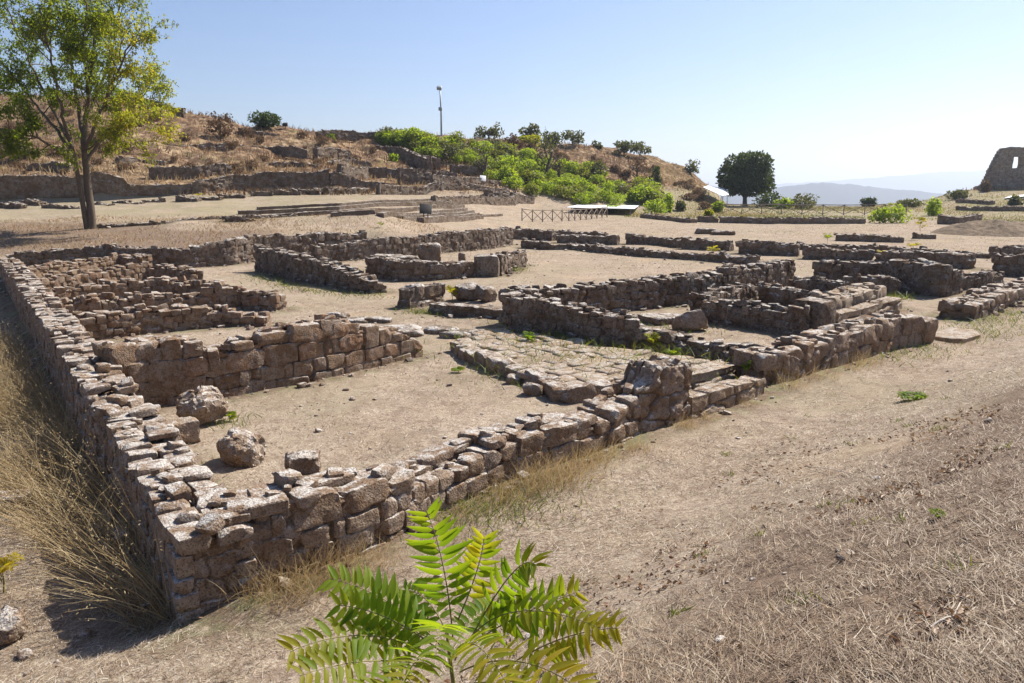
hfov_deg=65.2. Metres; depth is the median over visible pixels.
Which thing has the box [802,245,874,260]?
stone wall
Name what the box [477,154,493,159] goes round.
thicket bush
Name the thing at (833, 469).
stick
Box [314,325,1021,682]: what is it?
dry grass tufts
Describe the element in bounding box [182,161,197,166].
dry bush
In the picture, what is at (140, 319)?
stone wall
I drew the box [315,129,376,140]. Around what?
hill wall
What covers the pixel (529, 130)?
tree
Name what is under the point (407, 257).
squared block
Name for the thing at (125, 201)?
terrace block
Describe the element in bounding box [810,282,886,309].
stone wall
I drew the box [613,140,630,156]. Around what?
tree
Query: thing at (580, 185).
thicket bush
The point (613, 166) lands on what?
dry bush
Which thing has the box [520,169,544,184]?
thicket bush
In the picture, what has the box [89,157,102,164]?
dry bush
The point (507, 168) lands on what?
thicket bush
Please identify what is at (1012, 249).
stone wall
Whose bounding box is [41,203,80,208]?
terrace block
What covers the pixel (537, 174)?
thicket bush
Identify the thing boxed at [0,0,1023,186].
sky
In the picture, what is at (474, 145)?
thicket bush
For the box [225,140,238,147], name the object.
dry bush
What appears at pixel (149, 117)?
dry bush
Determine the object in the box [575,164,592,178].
thicket bush
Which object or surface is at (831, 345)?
stone wall
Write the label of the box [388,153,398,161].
shrub
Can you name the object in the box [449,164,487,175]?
hill wall
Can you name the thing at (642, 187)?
thicket bush
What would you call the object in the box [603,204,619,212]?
green bush
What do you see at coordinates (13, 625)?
boulder
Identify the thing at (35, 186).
retaining wall
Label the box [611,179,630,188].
thicket bush
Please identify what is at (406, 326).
flat stone
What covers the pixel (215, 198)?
terrace block
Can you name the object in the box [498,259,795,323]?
stone wall
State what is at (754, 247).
stone wall
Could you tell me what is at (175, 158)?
dry bush
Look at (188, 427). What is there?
fallen block
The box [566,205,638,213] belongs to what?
shelter roof
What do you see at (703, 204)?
dry bush
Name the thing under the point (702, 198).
dry bush
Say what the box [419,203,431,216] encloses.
information panel
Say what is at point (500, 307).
stubble
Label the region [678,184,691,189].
dry bush
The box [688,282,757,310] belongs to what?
stone wall
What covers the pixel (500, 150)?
thicket bush
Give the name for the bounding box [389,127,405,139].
thicket bush
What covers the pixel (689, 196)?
dry bush
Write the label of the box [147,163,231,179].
hill wall
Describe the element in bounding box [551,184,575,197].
thicket bush
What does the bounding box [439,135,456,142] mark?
thicket bush
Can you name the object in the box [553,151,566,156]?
dry bush
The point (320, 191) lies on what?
terrace block
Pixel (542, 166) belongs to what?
thicket bush
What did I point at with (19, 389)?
tall dry grass
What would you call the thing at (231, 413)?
seedling
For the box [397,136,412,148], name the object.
thicket bush
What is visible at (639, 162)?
tree
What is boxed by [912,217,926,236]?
seedling
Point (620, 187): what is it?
thicket bush
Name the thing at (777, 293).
stone wall
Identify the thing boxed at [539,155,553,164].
thicket bush
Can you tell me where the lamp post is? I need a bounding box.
[437,86,442,135]
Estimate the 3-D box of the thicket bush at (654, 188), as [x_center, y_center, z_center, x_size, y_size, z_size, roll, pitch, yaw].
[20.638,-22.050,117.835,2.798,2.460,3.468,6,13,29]
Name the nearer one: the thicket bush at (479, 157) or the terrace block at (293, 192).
the terrace block at (293, 192)
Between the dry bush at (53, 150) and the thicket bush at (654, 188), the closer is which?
the dry bush at (53, 150)
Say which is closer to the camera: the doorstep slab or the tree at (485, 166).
the doorstep slab
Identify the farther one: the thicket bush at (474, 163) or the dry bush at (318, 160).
the thicket bush at (474, 163)
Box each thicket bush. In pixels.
[375,126,394,139]
[376,130,392,140]
[377,134,396,145]
[380,133,397,145]
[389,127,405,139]
[390,130,409,146]
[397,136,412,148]
[402,132,419,145]
[404,127,423,141]
[409,139,423,150]
[413,146,444,157]
[419,136,441,147]
[421,131,441,144]
[422,142,441,157]
[436,137,449,150]
[436,143,462,158]
[437,136,451,152]
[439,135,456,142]
[448,130,466,142]
[449,153,463,162]
[456,142,468,149]
[462,153,477,162]
[466,138,479,147]
[467,150,477,158]
[467,159,488,172]
[469,141,492,153]
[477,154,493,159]
[483,169,500,179]
[485,148,506,158]
[486,138,505,148]
[487,157,504,171]
[488,141,516,155]
[489,149,507,157]
[493,154,516,168]
[496,164,520,180]
[498,164,520,177]
[499,155,525,172]
[501,174,523,189]
[505,143,518,153]
[517,148,533,159]
[518,159,541,169]
[519,147,537,159]
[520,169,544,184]
[520,174,542,184]
[522,183,540,194]
[523,166,538,174]
[525,170,543,181]
[526,179,550,191]
[526,185,542,194]
[534,161,551,174]
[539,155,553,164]
[541,171,554,178]
[542,181,556,195]
[550,177,571,190]
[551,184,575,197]
[556,158,579,173]
[559,175,581,184]
[561,165,577,174]
[561,177,587,190]
[565,184,585,196]
[570,192,592,204]
[572,180,593,193]
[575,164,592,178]
[579,161,599,175]
[580,159,608,176]
[583,190,595,203]
[584,174,603,182]
[587,184,597,193]
[594,194,601,201]
[596,176,604,183]
[597,179,617,193]
[597,187,617,201]
[602,192,626,204]
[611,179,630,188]
[612,183,630,194]
[625,188,645,202]
[628,182,658,201]
[630,175,651,186]
[634,181,651,189]
[636,188,662,202]
[641,178,665,192]
[648,184,659,190]
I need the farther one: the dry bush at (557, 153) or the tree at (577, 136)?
the tree at (577, 136)
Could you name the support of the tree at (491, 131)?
on the ground at (456, 406)
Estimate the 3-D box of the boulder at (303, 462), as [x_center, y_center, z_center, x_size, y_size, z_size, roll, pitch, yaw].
[-2.956,1.718,11.374,0.529,0.306,0.361,-5,12,-24]
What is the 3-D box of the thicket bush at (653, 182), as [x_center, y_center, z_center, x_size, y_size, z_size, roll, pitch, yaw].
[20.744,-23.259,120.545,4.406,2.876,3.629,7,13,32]
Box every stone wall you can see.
[0,257,258,624]
[6,230,366,267]
[26,252,152,277]
[36,261,203,291]
[50,275,224,300]
[59,281,286,312]
[71,303,271,339]
[91,314,422,404]
[176,354,692,584]
[253,244,386,293]
[310,226,513,261]
[365,254,499,280]
[397,282,444,308]
[490,249,527,275]
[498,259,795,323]
[500,292,767,360]
[513,226,555,240]
[554,233,619,244]
[556,229,608,235]
[625,233,680,247]
[640,213,696,222]
[679,236,733,250]
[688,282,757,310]
[697,216,718,222]
[700,296,835,335]
[718,216,865,223]
[732,310,938,385]
[735,239,799,255]
[757,281,819,306]
[788,275,852,292]
[796,241,990,258]
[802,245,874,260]
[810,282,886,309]
[812,258,964,296]
[833,233,903,242]
[843,273,901,294]
[873,249,975,268]
[912,232,935,238]
[937,213,982,223]
[938,276,1023,319]
[955,198,994,204]
[956,205,1023,210]
[962,269,1004,289]
[988,245,1023,254]
[989,252,1023,276]
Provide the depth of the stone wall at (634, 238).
54.17 m
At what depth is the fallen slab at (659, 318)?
23.49 m
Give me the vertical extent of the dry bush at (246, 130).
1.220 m
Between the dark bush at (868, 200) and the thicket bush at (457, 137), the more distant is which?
the dark bush at (868, 200)
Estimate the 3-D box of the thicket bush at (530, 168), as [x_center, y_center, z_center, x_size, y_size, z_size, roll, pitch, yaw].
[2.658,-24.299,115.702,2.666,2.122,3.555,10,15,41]
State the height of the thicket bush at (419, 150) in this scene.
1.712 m
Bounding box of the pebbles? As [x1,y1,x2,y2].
[3,243,1020,682]
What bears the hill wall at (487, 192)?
on the ground at (456, 406)
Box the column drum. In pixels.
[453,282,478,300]
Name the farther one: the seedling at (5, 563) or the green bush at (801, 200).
the green bush at (801, 200)
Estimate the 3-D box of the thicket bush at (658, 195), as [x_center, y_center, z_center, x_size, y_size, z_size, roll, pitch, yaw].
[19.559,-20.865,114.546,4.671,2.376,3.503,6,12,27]
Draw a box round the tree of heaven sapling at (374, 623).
[276,496,627,682]
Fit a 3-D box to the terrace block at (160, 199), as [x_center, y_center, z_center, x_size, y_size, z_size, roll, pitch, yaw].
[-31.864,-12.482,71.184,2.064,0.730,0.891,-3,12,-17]
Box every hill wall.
[27,160,74,171]
[115,156,166,165]
[140,97,186,117]
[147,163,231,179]
[161,142,225,151]
[229,144,308,158]
[238,127,279,136]
[267,160,321,167]
[313,146,351,159]
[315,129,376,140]
[327,157,371,166]
[376,145,432,171]
[404,155,440,169]
[432,170,457,176]
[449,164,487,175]
[483,189,519,196]
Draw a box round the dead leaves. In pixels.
[417,389,1001,682]
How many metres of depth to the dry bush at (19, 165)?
79.25 m
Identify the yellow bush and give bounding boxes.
[702,209,714,215]
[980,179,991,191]
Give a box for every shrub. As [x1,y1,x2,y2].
[0,135,33,158]
[202,111,234,136]
[247,110,282,126]
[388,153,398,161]
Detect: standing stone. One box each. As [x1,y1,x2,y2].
[418,242,441,261]
[458,252,465,260]
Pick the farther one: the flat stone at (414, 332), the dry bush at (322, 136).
the dry bush at (322, 136)
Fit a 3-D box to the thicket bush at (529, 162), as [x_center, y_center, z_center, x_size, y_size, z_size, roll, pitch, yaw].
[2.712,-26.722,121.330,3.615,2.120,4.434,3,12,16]
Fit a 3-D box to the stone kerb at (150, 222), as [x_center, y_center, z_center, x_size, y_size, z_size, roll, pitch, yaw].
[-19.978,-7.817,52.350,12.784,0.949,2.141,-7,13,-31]
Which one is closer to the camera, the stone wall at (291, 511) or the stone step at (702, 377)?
the stone wall at (291, 511)
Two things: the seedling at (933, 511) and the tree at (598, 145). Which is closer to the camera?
the seedling at (933, 511)
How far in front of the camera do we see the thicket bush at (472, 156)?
113.65 m
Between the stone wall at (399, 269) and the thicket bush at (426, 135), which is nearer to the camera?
the stone wall at (399, 269)
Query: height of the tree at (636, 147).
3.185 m
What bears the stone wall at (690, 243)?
on the ground at (456, 406)
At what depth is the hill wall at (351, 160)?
98.21 m
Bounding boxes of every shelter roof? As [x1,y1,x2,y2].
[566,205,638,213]
[703,186,728,202]
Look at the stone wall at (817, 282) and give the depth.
29.55 m
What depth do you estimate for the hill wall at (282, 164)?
89.18 m
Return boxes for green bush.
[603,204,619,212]
[642,198,669,213]
[661,192,675,211]
[674,200,686,210]
[711,200,724,212]
[772,197,793,208]
[785,192,819,209]
[867,207,893,222]
[885,203,912,222]
[895,198,923,206]
[924,196,942,215]
[943,188,971,198]
[1006,194,1023,204]
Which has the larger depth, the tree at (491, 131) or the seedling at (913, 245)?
the tree at (491, 131)
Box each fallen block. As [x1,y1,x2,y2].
[170,416,200,443]
[474,285,497,301]
[694,228,715,233]
[711,230,735,234]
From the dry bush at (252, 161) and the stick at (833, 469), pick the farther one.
the dry bush at (252, 161)
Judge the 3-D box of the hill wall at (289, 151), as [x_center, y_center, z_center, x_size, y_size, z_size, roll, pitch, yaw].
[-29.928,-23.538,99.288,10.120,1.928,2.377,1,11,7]
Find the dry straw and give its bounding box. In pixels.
[0,323,1023,682]
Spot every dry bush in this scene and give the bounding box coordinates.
[3,122,16,129]
[11,162,27,168]
[44,146,63,154]
[64,108,75,115]
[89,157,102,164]
[115,162,133,169]
[120,141,134,150]
[140,114,157,122]
[170,155,177,160]
[177,131,191,140]
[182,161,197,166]
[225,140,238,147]
[228,162,241,168]
[239,127,253,135]
[240,159,258,167]
[246,163,257,169]
[256,134,264,142]
[294,130,307,137]
[312,158,323,163]
[315,134,327,140]
[319,138,327,143]
[351,154,361,159]
[368,145,376,152]
[518,140,527,148]
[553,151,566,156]
[607,162,620,171]
[618,169,632,176]
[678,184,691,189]
[679,192,696,200]
[691,187,701,194]
[698,194,707,201]
[698,201,710,208]
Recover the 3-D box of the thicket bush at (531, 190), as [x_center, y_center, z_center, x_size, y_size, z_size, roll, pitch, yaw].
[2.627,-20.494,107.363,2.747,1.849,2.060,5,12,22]
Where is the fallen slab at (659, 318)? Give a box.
[637,313,680,324]
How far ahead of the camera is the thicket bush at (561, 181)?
112.92 m
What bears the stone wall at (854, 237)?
on the ground at (456, 406)
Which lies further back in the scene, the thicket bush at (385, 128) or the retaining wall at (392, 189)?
the thicket bush at (385, 128)
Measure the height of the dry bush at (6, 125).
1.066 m
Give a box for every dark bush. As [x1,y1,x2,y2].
[751,190,782,207]
[859,196,877,206]
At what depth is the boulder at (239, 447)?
11.52 m
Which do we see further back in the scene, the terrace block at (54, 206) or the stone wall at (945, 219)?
the stone wall at (945, 219)
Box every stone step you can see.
[689,359,736,389]
[835,296,901,323]
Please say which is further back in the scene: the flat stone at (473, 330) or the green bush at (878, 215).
the green bush at (878, 215)
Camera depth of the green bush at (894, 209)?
85.36 m
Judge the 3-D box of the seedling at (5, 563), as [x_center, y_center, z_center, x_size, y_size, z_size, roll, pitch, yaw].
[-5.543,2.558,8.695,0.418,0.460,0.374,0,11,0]
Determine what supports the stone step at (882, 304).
on the ground at (456, 406)
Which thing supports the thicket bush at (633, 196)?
on the ground at (456, 406)
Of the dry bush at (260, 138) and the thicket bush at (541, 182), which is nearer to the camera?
the dry bush at (260, 138)
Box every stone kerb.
[96,213,299,227]
[428,302,501,318]
[480,213,502,216]
[520,238,760,264]
[688,375,765,418]
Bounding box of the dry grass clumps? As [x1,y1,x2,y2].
[210,339,992,625]
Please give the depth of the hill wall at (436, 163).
106.52 m
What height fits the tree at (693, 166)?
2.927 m
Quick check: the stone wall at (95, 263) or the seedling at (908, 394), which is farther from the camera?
the stone wall at (95, 263)
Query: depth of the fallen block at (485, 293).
27.61 m
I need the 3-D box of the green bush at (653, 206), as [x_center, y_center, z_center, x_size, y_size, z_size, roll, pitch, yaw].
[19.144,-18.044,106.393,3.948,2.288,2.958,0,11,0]
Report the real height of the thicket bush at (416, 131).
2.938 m
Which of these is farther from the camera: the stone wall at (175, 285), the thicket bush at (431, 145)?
the thicket bush at (431, 145)
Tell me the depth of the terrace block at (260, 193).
76.63 m
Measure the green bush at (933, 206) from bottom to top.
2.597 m
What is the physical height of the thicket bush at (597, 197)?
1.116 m
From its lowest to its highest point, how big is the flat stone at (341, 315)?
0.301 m
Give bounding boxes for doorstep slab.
[934,327,980,342]
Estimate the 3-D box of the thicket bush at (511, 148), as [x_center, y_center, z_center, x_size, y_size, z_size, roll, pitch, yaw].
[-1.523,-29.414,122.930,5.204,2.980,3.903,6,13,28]
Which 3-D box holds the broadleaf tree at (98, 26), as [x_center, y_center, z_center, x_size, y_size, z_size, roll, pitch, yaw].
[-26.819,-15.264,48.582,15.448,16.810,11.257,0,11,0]
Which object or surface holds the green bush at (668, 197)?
on the ground at (456, 406)
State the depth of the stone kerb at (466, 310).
24.63 m
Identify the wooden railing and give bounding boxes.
[521,207,607,221]
[722,203,906,214]
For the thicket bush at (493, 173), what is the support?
on the ground at (456, 406)
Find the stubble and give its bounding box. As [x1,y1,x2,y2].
[94,217,1022,488]
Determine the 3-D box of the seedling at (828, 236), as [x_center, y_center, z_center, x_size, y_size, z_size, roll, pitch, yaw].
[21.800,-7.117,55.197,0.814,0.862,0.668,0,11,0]
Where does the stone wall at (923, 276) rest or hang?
on the ground at (456, 406)
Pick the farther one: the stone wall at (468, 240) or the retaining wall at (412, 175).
the retaining wall at (412, 175)
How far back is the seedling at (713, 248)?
45.82 m
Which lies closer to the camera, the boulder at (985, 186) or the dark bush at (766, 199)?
the dark bush at (766, 199)
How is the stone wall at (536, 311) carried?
on the ground at (456, 406)
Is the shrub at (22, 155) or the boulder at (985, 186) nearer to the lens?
the shrub at (22, 155)
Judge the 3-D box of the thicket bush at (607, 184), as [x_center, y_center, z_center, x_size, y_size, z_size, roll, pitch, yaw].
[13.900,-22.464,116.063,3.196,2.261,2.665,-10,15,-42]
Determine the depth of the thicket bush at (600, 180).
122.03 m
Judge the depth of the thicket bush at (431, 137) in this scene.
112.89 m
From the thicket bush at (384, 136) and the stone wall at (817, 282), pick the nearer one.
the stone wall at (817, 282)
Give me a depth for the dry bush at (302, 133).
108.91 m
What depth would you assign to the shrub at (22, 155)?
81.76 m
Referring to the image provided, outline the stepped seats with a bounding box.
[216,198,483,222]
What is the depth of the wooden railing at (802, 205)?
109.59 m
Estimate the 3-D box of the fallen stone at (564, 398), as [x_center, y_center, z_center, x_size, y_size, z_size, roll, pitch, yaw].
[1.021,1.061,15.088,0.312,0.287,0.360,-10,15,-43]
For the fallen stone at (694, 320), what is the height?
0.708 m
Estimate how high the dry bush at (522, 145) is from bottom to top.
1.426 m
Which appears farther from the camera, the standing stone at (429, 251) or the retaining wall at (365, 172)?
the retaining wall at (365, 172)
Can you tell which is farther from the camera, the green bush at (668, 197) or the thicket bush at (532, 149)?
the thicket bush at (532, 149)
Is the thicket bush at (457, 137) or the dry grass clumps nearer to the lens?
the dry grass clumps
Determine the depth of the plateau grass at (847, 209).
117.25 m
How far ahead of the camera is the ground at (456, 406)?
12.52 m
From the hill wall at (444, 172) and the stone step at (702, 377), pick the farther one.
the hill wall at (444, 172)
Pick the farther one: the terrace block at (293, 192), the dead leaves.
the terrace block at (293, 192)
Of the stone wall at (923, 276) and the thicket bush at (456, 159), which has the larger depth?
the thicket bush at (456, 159)
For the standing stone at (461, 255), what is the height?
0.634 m
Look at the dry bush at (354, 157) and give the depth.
104.60 m
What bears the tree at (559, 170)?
on the ground at (456, 406)
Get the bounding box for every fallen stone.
[505,373,520,384]
[522,382,543,395]
[561,393,568,403]
[671,309,707,330]
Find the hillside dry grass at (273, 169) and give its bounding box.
[0,91,1023,195]
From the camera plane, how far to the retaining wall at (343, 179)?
86.10 m
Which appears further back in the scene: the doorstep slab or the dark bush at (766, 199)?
the dark bush at (766, 199)
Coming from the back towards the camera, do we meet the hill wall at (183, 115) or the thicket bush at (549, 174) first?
the thicket bush at (549, 174)
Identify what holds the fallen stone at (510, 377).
on the ground at (456, 406)
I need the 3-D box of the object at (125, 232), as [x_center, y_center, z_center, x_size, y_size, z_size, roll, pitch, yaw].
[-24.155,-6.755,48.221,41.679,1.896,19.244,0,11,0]
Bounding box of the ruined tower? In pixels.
[973,147,1023,189]
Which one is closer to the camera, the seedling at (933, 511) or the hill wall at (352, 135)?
the seedling at (933, 511)
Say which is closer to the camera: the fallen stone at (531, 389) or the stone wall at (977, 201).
the fallen stone at (531, 389)
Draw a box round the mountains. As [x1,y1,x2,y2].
[718,170,985,196]
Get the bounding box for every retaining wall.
[0,169,329,198]
[329,170,389,189]
[337,163,397,178]
[376,182,509,194]
[397,167,430,184]
[429,174,501,186]
[431,193,534,205]
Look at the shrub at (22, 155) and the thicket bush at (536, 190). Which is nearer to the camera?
the shrub at (22, 155)
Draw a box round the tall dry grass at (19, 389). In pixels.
[0,318,206,643]
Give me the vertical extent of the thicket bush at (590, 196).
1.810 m
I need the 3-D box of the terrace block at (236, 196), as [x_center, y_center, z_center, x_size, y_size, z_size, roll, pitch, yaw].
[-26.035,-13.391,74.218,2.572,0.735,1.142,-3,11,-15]
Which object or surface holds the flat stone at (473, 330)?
on the ground at (456, 406)
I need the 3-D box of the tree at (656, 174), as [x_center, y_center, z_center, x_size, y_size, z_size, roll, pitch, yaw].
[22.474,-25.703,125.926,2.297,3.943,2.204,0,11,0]
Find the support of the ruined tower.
on the ground at (456, 406)
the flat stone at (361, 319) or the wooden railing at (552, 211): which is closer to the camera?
the flat stone at (361, 319)
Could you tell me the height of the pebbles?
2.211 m
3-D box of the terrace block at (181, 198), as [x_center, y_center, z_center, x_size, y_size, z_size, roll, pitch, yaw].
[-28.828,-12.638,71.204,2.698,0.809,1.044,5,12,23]
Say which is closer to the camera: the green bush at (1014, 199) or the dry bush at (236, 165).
the dry bush at (236, 165)
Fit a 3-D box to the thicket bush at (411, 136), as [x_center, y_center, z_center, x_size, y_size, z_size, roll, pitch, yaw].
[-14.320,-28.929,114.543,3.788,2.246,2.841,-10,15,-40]
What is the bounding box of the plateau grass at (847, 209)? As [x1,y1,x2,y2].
[624,154,1023,221]
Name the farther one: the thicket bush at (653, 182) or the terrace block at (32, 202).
the thicket bush at (653, 182)
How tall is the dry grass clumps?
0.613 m
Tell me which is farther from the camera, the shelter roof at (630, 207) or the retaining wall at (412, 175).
the shelter roof at (630, 207)
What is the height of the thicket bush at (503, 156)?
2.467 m
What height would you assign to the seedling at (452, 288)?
0.613 m
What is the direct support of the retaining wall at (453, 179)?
on the ground at (456, 406)
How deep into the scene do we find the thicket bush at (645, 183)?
117.07 m
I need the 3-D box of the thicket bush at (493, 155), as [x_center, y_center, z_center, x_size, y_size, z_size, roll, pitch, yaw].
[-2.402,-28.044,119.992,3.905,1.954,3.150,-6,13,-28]
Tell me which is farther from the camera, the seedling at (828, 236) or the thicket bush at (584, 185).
the thicket bush at (584, 185)
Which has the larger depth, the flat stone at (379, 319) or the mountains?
the mountains
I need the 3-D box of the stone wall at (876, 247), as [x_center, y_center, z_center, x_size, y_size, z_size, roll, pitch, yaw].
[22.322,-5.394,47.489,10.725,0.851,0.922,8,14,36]
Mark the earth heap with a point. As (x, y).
(998, 228)
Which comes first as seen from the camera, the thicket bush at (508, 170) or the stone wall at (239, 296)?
the stone wall at (239, 296)
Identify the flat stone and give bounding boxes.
[328,312,349,317]
[346,316,368,322]
[364,316,391,323]
[380,324,422,329]
[402,329,423,336]
[423,325,458,334]
[439,331,470,338]
[459,328,483,332]
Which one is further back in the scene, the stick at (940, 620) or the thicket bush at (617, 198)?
the thicket bush at (617, 198)
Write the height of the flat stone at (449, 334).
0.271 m
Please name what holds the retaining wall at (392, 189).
on the ground at (456, 406)
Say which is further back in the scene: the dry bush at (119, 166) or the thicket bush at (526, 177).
the thicket bush at (526, 177)
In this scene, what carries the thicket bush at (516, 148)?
on the ground at (456, 406)
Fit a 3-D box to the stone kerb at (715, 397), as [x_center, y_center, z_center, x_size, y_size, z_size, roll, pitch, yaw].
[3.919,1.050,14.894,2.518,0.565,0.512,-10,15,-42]
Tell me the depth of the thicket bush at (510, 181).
106.33 m
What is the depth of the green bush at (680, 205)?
114.00 m
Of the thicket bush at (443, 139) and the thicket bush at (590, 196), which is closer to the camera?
the thicket bush at (590, 196)
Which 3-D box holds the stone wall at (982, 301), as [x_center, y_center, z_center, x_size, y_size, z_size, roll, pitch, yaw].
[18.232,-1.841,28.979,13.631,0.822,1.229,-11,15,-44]
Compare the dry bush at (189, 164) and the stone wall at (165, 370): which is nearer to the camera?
the stone wall at (165, 370)
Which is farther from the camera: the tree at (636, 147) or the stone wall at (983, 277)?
the tree at (636, 147)
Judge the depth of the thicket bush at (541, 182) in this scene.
110.04 m
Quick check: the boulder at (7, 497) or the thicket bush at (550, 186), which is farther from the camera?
the thicket bush at (550, 186)
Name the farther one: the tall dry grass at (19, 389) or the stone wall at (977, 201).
the stone wall at (977, 201)
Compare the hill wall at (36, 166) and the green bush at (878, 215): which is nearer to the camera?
the hill wall at (36, 166)
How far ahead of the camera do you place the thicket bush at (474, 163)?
108.82 m
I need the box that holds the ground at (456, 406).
[0,94,1023,682]
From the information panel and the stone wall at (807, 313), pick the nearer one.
the stone wall at (807, 313)
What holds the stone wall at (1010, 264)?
on the ground at (456, 406)
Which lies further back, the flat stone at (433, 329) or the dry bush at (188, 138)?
the dry bush at (188, 138)
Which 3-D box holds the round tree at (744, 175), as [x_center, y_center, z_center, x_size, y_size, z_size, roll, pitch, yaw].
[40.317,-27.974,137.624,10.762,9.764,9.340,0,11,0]
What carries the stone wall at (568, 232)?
on the ground at (456, 406)
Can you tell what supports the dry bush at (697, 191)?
on the ground at (456, 406)
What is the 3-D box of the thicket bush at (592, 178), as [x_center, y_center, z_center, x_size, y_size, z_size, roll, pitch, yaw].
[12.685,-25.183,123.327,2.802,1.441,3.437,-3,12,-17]
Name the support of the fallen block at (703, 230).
on the ground at (456, 406)
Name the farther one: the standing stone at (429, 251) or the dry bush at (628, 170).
the dry bush at (628, 170)
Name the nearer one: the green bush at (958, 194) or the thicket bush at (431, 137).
the thicket bush at (431, 137)
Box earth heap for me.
[930,219,1023,236]
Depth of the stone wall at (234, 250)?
39.89 m
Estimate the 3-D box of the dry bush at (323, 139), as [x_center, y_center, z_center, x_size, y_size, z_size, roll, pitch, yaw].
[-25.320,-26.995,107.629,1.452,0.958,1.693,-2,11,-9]
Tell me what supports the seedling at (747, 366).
on the ground at (456, 406)
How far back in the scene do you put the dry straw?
5.36 m
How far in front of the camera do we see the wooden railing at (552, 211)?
83.52 m
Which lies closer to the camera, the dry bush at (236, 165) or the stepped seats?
the stepped seats
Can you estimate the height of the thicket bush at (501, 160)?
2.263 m
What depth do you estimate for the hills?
3478.84 m
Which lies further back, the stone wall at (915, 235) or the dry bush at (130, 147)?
the dry bush at (130, 147)
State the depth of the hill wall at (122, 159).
83.39 m
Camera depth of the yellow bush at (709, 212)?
92.12 m
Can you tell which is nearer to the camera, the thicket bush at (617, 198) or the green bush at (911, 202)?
the thicket bush at (617, 198)
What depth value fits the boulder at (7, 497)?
10.92 m
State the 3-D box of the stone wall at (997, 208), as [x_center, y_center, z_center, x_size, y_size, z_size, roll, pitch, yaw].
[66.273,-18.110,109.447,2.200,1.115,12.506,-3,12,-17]
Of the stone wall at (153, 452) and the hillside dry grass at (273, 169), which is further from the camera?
the hillside dry grass at (273, 169)
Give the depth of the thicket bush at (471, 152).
114.93 m
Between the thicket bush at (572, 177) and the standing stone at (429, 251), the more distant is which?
the thicket bush at (572, 177)
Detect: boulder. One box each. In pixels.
[0,488,38,510]
[0,604,27,645]
[175,385,228,424]
[216,427,265,467]
[284,449,320,474]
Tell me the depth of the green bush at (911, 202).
128.84 m
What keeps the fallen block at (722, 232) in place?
on the ground at (456, 406)
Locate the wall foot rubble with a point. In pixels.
(304, 385)
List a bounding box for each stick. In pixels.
[808,467,864,475]
[930,602,974,627]
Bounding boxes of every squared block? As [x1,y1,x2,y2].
[374,254,401,255]
[390,255,419,260]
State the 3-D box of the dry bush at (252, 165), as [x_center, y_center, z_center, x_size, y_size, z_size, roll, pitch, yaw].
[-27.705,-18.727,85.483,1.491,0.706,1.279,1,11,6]
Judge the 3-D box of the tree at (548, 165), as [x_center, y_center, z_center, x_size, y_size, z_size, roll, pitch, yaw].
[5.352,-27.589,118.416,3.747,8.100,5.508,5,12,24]
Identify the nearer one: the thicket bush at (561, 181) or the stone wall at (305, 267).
the stone wall at (305, 267)
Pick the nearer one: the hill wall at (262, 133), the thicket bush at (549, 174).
the hill wall at (262, 133)
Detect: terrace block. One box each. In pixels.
[0,201,27,208]
[22,198,46,205]
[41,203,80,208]
[94,201,114,205]
[111,200,144,203]
[141,197,165,202]
[175,195,201,201]
[192,196,223,200]
[217,193,245,198]
[221,215,255,221]
[249,191,272,195]
[273,189,301,194]
[288,187,322,194]
[323,187,370,193]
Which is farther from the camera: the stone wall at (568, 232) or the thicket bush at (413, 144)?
the thicket bush at (413, 144)
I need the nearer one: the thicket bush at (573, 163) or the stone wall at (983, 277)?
the stone wall at (983, 277)
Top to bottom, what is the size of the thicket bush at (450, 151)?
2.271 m
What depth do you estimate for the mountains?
7929.67 m
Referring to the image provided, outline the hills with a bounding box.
[720,182,943,206]
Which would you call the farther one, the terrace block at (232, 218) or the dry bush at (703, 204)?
the dry bush at (703, 204)
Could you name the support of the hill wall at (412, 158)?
on the ground at (456, 406)
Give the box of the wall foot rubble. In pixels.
[0,215,1023,624]
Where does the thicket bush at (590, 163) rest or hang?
on the ground at (456, 406)
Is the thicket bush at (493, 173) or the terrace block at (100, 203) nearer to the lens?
the terrace block at (100, 203)
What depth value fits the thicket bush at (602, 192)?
111.53 m
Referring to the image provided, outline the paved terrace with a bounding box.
[449,328,709,403]
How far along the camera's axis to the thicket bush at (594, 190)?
113.37 m
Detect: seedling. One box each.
[0,551,24,592]
[224,411,237,420]
[445,285,457,299]
[451,366,465,372]
[522,331,535,340]
[643,332,660,351]
[663,347,681,354]
[706,246,719,251]
[740,360,751,374]
[823,233,833,241]
[897,391,928,400]
[907,242,921,247]
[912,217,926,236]
[929,507,945,517]
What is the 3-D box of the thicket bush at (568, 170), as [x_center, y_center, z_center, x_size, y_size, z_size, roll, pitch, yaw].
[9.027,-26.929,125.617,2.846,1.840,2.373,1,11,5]
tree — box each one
[0,0,186,228]
[472,136,504,175]
[473,121,504,139]
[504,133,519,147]
[518,122,541,138]
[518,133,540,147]
[533,128,560,174]
[542,131,561,147]
[550,150,569,176]
[558,130,584,145]
[591,140,602,149]
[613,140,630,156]
[626,140,651,156]
[627,154,648,176]
[649,166,661,184]
[684,158,699,173]
[715,150,776,206]
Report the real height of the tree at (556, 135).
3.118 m
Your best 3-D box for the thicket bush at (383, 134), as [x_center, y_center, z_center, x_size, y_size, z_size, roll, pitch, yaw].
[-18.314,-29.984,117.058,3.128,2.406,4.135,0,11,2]
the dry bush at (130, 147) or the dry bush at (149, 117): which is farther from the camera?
the dry bush at (149, 117)

